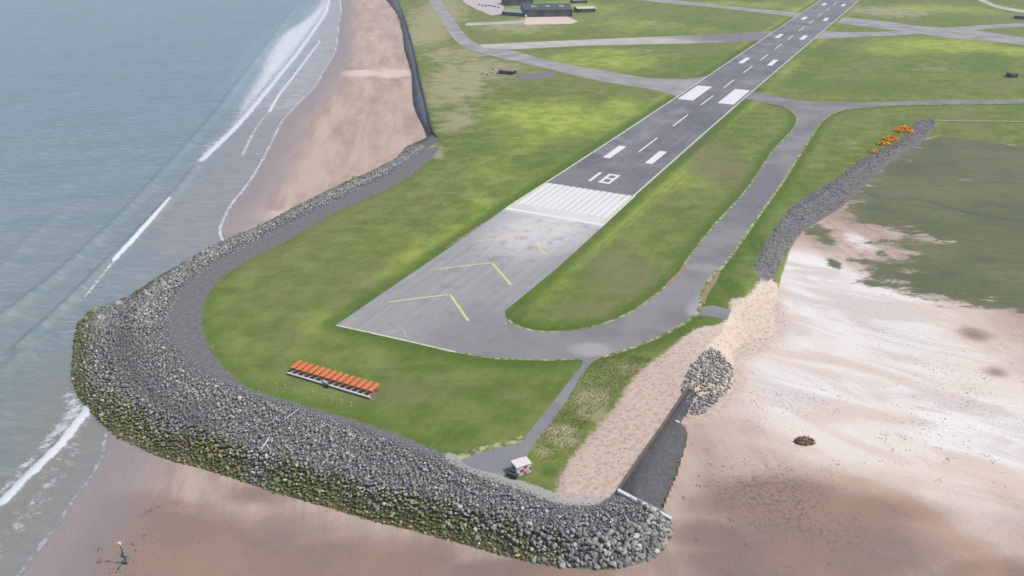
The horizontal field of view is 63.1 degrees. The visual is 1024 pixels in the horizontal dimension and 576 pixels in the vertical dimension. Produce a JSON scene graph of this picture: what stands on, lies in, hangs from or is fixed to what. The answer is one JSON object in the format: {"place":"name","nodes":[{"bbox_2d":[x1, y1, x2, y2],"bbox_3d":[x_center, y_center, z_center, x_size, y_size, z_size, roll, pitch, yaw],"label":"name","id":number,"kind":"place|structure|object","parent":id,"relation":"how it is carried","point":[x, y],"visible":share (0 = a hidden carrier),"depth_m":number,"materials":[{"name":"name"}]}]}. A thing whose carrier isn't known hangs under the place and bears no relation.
{"place":"outdoors","nodes":[
{"label":"outdoors","id":0,"kind":"place"},
{"bbox_2d":[0,0,341,575],"bbox_3d":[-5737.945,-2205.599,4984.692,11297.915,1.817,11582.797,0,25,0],"label":"sea","id":1,"kind":"structure","parent":0,"point":[137,138],"depth_m":442.38,"materials":[{"name":"liquid"}]},
{"bbox_2d":[466,20,525,25],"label":"access road","id":2,"kind":"structure","parent":0,"point":[495,23],"depth_m":891.33,"materials":[{"name":"grey asphalt"}]},
{"bbox_2d":[73,4,935,568],"bbox_3d":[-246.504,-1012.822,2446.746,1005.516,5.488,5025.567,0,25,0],"label":"gravel bank","id":3,"kind":"structure","parent":0,"point":[185,322],"depth_m":213.19,"materials":[{"name":"grey stone"}]},
{"bbox_2d":[71,144,425,404],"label":"rock armour","id":4,"kind":"object","parent":3,"relation":"on","point":[113,322],"visible":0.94,"depth_m":270.70,"materials":[{"name":"grey stone"}]},
{"bbox_2d":[86,362,670,567],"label":"rock armour","id":5,"kind":"object","parent":3,"relation":"on","point":[321,428],"visible":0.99,"depth_m":201.04,"materials":[{"name":"grey stone"}]},
{"bbox_2d":[559,562,565,569],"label":"boulder","id":6,"kind":"object","parent":5,"relation":"on","point":[562,566],"visible":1,"depth_m":173.96,"materials":[{"name":"grey stone"}]},
{"bbox_2d":[582,531,588,537],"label":"boulder","id":7,"kind":"object","parent":5,"relation":"on","point":[585,534],"visible":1,"depth_m":175.99,"materials":[{"name":"grey stone"}]},
{"bbox_2d":[599,562,606,568],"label":"boulder","id":8,"kind":"object","parent":5,"relation":"on","point":[603,565],"visible":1,"depth_m":173.53,"materials":[{"name":"grey stone"}]},
{"bbox_2d":[604,530,611,536],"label":"boulder","id":9,"kind":"object","parent":5,"relation":"on","point":[608,533],"visible":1,"depth_m":175.68,"materials":[{"name":"grey stone"}]},
{"bbox_2d":[605,540,610,547],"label":"boulder","id":10,"kind":"object","parent":5,"relation":"on","point":[608,544],"visible":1,"depth_m":175.03,"materials":[{"name":"grey stone"}]},
{"bbox_2d":[618,525,623,533],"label":"boulder","id":11,"kind":"object","parent":5,"relation":"on","point":[620,530],"visible":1,"depth_m":176.43,"materials":[{"name":"grey stone"}]},
{"bbox_2d":[622,542,628,550],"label":"boulder","id":12,"kind":"object","parent":5,"relation":"on","point":[625,544],"visible":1,"depth_m":175.30,"materials":[{"name":"grey stone"}]},
{"bbox_2d":[628,527,634,534],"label":"boulder","id":13,"kind":"object","parent":5,"relation":"on","point":[631,530],"visible":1,"depth_m":176.90,"materials":[{"name":"grey stone"}]},
{"bbox_2d":[632,532,639,538],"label":"boulder","id":14,"kind":"object","parent":5,"relation":"on","point":[637,535],"visible":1,"depth_m":176.67,"materials":[{"name":"grey stone"}]},
{"bbox_2d":[641,522,647,531],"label":"boulder","id":15,"kind":"object","parent":5,"relation":"on","point":[644,526],"visible":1,"depth_m":178.35,"materials":[{"name":"grey stone"}]},
{"bbox_2d":[616,488,671,520],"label":"concrete kerb","id":16,"kind":"structure","parent":3,"relation":"on","point":[628,495],"depth_m":187.63,"materials":[{"name":"grey concrete"}]},
{"bbox_2d":[501,0,532,5],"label":"workshop building","id":17,"kind":"structure","parent":0,"point":[512,2],"depth_m":1028.26,"materials":[{"name":"grey metal"}]},
{"bbox_2d":[510,1,518,5],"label":"door","id":18,"kind":"structure","parent":17,"relation":"in","point":[512,3],"depth_m":1026.38,"materials":[{"name":"grey metal"}]},
{"bbox_2d":[23,0,1023,575],"bbox_3d":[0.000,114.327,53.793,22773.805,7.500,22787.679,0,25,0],"label":"beach","id":19,"kind":"structure","parent":0,"point":[353,112],"depth_m":208.80,"materials":[{"name":"beige sand"}]},
{"bbox_2d":[118,564,124,571],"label":"rock","id":20,"kind":"object","parent":19,"relation":"on","point":[122,567],"visible":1,"depth_m":173.82,"materials":[{"name":"grey stone"}]},
{"bbox_2d":[117,542,126,564],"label":"marker pole","id":21,"kind":"object","parent":19,"relation":"on","point":[119,543],"visible":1,"depth_m":173.57,"materials":[{"name":"grey metal"}]},
{"bbox_2d":[97,502,238,572],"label":"scattered stones","id":22,"kind":"object","parent":19,"relation":"on","point":[168,527],"visible":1,"depth_m":187.33,"materials":[{"name":"grey stone"}]},
{"bbox_2d":[616,386,696,508],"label":"tarmac slope","id":23,"kind":"structure","parent":19,"relation":"on","point":[651,474],"depth_m":202.78,"materials":[{"name":"grey asphalt"}]},
{"bbox_2d":[557,283,784,509],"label":"marram grass","id":24,"kind":"structure","parent":19,"relation":"on","point":[669,395],"depth_m":230.60,"materials":[{"name":"beige plant"}]},
{"bbox_2d":[681,347,733,415],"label":"rock pile","id":25,"kind":"object","parent":19,"relation":"on","point":[715,359],"visible":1,"depth_m":237.00,"materials":[{"name":"grey stone"}]},
{"bbox_2d":[794,436,815,445],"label":"seaweed heap","id":26,"kind":"object","parent":19,"relation":"on","point":[807,439],"visible":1,"depth_m":213.47,"materials":[{"name":"brown plant"}]},
{"bbox_2d":[754,118,934,281],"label":"rock bank","id":27,"kind":"object","parent":19,"relation":"on","point":[833,183],"visible":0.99,"depth_m":378.62,"materials":[{"name":"grey stone"}]},
{"bbox_2d":[682,284,1020,566],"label":"scattered stones","id":28,"kind":"object","parent":19,"relation":"on","point":[833,460],"visible":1,"depth_m":204.91,"materials":[{"name":"grey stone"}]},
{"bbox_2d":[808,136,1023,316],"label":"salt marsh","id":29,"kind":"structure","parent":19,"relation":"on","point":[942,217],"depth_m":359.47,"materials":[{"name":"green plant"}]},
{"bbox_2d":[461,356,602,477],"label":"access track","id":30,"kind":"structure","parent":0,"point":[497,461],"depth_m":205.02,"materials":[{"name":"grey asphalt"}]},
{"bbox_2d":[507,470,520,478],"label":"generator trailer","id":31,"kind":"object","parent":30,"relation":"on","point":[512,474],"visible":1,"depth_m":193.54,"materials":[{"name":"grey metal"}]},
{"bbox_2d":[510,455,531,476],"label":"equipment hut","id":32,"kind":"object","parent":30,"relation":"on","point":[521,466],"visible":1,"depth_m":194.59,"materials":[{"name":"white metal"}]},
{"bbox_2d":[72,0,1023,568],"bbox_3d":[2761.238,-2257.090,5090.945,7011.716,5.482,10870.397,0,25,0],"label":"grass field","id":33,"kind":"structure","parent":0,"point":[276,312],"depth_m":385.84,"materials":[{"name":"green plant"}]},
{"bbox_2d":[287,360,379,399],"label":"localizer antenna array","id":34,"kind":"object","parent":33,"relation":"on","point":[332,380],"visible":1,"depth_m":230.90,"materials":[{"name":"orange metal"}]},
{"bbox_2d":[387,0,437,135],"bbox_3d":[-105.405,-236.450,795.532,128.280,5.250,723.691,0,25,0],"label":"sea wall","id":35,"kind":"structure","parent":33,"relation":"on","point":[420,106],"depth_m":629.46,"materials":[{"name":"concrete"}]},
{"bbox_2d":[446,223,482,247],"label":"verge","id":36,"kind":"structure","parent":33,"relation":"on","point":[465,234],"depth_m":333.34,"materials":[{"name":"green plant"}]},
{"bbox_2d":[463,0,503,15],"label":"car park","id":37,"kind":"structure","parent":33,"relation":"on","point":[490,10],"depth_m":1029.60,"materials":[{"name":"grey asphalt"}]},
{"bbox_2d":[455,435,525,459],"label":"verge","id":38,"kind":"structure","parent":33,"relation":"on","point":[474,451],"depth_m":204.64,"materials":[{"name":"green plant"}]},
{"bbox_2d":[439,349,573,360],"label":"verge","id":39,"kind":"structure","parent":33,"relation":"on","point":[511,358],"depth_m":243.48,"materials":[{"name":"green plant"}]},
{"bbox_2d":[498,68,516,74],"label":"derelict shed","id":40,"kind":"structure","parent":33,"relation":"on","point":[507,71],"depth_m":632.47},
{"bbox_2d":[501,9,524,16],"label":"store building","id":41,"kind":"structure","parent":33,"relation":"on","point":[514,12],"depth_m":940.49,"materials":[{"name":"grey metal"}]},
{"bbox_2d":[518,72,554,78],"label":"concrete base","id":42,"kind":"object","parent":33,"relation":"on","point":[538,76],"visible":1,"depth_m":628.38,"materials":[{"name":"grey concrete"}]},
{"bbox_2d":[520,3,572,16],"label":"hangar","id":43,"kind":"structure","parent":33,"relation":"on","point":[548,9],"depth_m":934.53,"materials":[{"name":"grey metal"}]},
{"bbox_2d":[527,11,537,16],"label":"door","id":44,"kind":"structure","parent":43,"relation":"in","point":[529,13],"depth_m":931.80,"materials":[{"name":"grey metal"}]},
{"bbox_2d":[543,11,553,16],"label":"door","id":45,"kind":"structure","parent":43,"relation":"in","point":[545,13],"depth_m":932.94,"materials":[{"name":"grey metal"}]},
{"bbox_2d":[559,11,569,16],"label":"door","id":46,"kind":"structure","parent":43,"relation":"in","point":[561,13],"depth_m":934.08,"materials":[{"name":"grey metal"}]},
{"bbox_2d":[524,16,577,24],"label":"sand apron","id":47,"kind":"object","parent":33,"relation":"on","point":[547,20],"visible":1,"depth_m":905.70,"materials":[{"name":"beige sand"}]},
{"bbox_2d":[429,0,705,95],"bbox_3d":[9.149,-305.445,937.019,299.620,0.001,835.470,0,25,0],"label":"taxiway","id":48,"kind":"structure","parent":33,"relation":"on","point":[675,87],"depth_m":653.95,"materials":[{"name":"grey asphalt"}]},
{"bbox_2d":[536,353,645,458],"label":"rough grass","id":49,"kind":"structure","parent":33,"relation":"on","point":[587,401],"depth_m":224.42,"materials":[{"name":"green plant"}]},
{"bbox_2d":[336,0,858,352],"bbox_3d":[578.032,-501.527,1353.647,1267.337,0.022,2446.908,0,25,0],"label":"runway","id":50,"kind":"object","parent":33,"relation":"on","point":[463,294],"visible":1,"depth_m":348.74,"materials":[{"name":"grey asphalt"}]},
{"bbox_2d":[480,31,772,48],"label":"taxiway","id":51,"kind":"structure","parent":33,"relation":"on","point":[732,37],"depth_m":775.11,"materials":[{"name":"grey asphalt"}]},
{"bbox_2d":[506,106,797,331],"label":"verge","id":52,"kind":"structure","parent":33,"relation":"on","point":[687,259],"depth_m":316.09,"materials":[{"name":"green plant"}]},
{"bbox_2d":[665,264,685,286],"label":"bare soil","id":53,"kind":"structure","parent":52,"relation":"on","point":[672,279],"depth_m":296.56,"materials":[{"name":"brown soil"}]},
{"bbox_2d":[593,109,748,253],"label":"wheel track","id":54,"kind":"structure","parent":33,"relation":"on","point":[664,188],"depth_m":378.69,"materials":[{"name":"green plant"}]},
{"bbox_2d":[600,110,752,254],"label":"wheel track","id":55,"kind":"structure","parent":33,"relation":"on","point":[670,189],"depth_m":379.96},
{"bbox_2d":[644,0,799,16],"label":"taxiway","id":56,"kind":"structure","parent":33,"relation":"on","point":[786,13],"depth_m":1011.22,"materials":[{"name":"grey asphalt"}]},
{"bbox_2d":[436,92,1023,358],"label":"taxiway","id":57,"kind":"structure","parent":33,"relation":"on","point":[674,303],"depth_m":292.00,"materials":[{"name":"grey asphalt"}]},
{"bbox_2d":[603,103,1022,356],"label":"verge","id":58,"kind":"structure","parent":33,"relation":"on","point":[721,267],"depth_m":317.87,"materials":[{"name":"green plant"}]},
{"bbox_2d":[868,148,877,152],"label":"gorse bush","id":59,"kind":"object","parent":33,"relation":"on","point":[872,150],"visible":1,"depth_m":439.88,"materials":[{"name":"orange plant"}]},
{"bbox_2d":[876,140,890,145],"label":"gorse bush","id":60,"kind":"object","parent":33,"relation":"on","point":[884,142],"visible":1,"depth_m":452.70,"materials":[{"name":"orange plant"}]},
{"bbox_2d":[882,135,898,141],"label":"gorse bush","id":61,"kind":"object","parent":33,"relation":"on","point":[893,138],"visible":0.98,"depth_m":460.19,"materials":[{"name":"orange plant"}]},
{"bbox_2d":[893,125,913,132],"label":"gorse bush","id":62,"kind":"object","parent":33,"relation":"on","point":[904,129],"visible":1,"depth_m":476.83,"materials":[{"name":"orange plant"}]},
{"bbox_2d":[815,23,1023,38],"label":"taxiway","id":63,"kind":"structure","parent":33,"relation":"on","point":[826,34],"depth_m":826.25,"materials":[{"name":"grey asphalt"}]},
{"bbox_2d":[837,17,1023,44],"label":"taxiway","id":64,"kind":"structure","parent":33,"relation":"on","point":[968,34],"depth_m":832.31,"materials":[{"name":"grey asphalt"}]},
{"bbox_2d":[933,120,1023,121],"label":"field wall","id":65,"kind":"structure","parent":33,"relation":"on","point":[976,121],"depth_m":499.51,"materials":[{"name":"stone"}]},
{"bbox_2d":[1006,72,1018,77],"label":"ammunition shelter","id":66,"kind":"object","parent":33,"relation":"on","point":[1012,74],"visible":1,"depth_m":620.78,"materials":[{"name":"grey concrete"}]},
{"bbox_2d":[1013,15,1023,18],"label":"shed","id":67,"kind":"structure","parent":33,"relation":"on","point":[1018,16],"depth_m":915.93,"materials":[{"name":"grey metal"}]},
{"bbox_2d":[570,0,587,3],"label":"building","id":68,"kind":"structure","parent":0,"point":[577,1],"depth_m":1048.50,"materials":[{"name":"grey"}]},
{"bbox_2d":[574,6,594,12],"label":"side building","id":69,"kind":"structure","parent":0,"point":[582,9],"depth_m":967.09,"materials":[{"name":"white metal"}]},
{"bbox_2d":[580,9,592,12],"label":"door","id":70,"kind":"structure","parent":69,"relation":"in","point":[582,10],"depth_m":966.32,"materials":[{"name":"grey metal"}]},
{"bbox_2d":[702,272,719,304],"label":"bare soil","id":71,"kind":"structure","parent":0,"point":[711,284],"depth_m":288.23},
{"bbox_2d":[697,305,730,319],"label":"spur road","id":72,"kind":"structure","parent":0,"point":[717,312],"depth_m":270.97,"materials":[{"name":"grey asphalt"}]},
{"bbox_2d":[979,0,1023,12],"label":"perimeter road","id":73,"kind":"structure","parent":0,"point":[1000,7],"depth_m":1011.24,"materials":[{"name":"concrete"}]}
]}

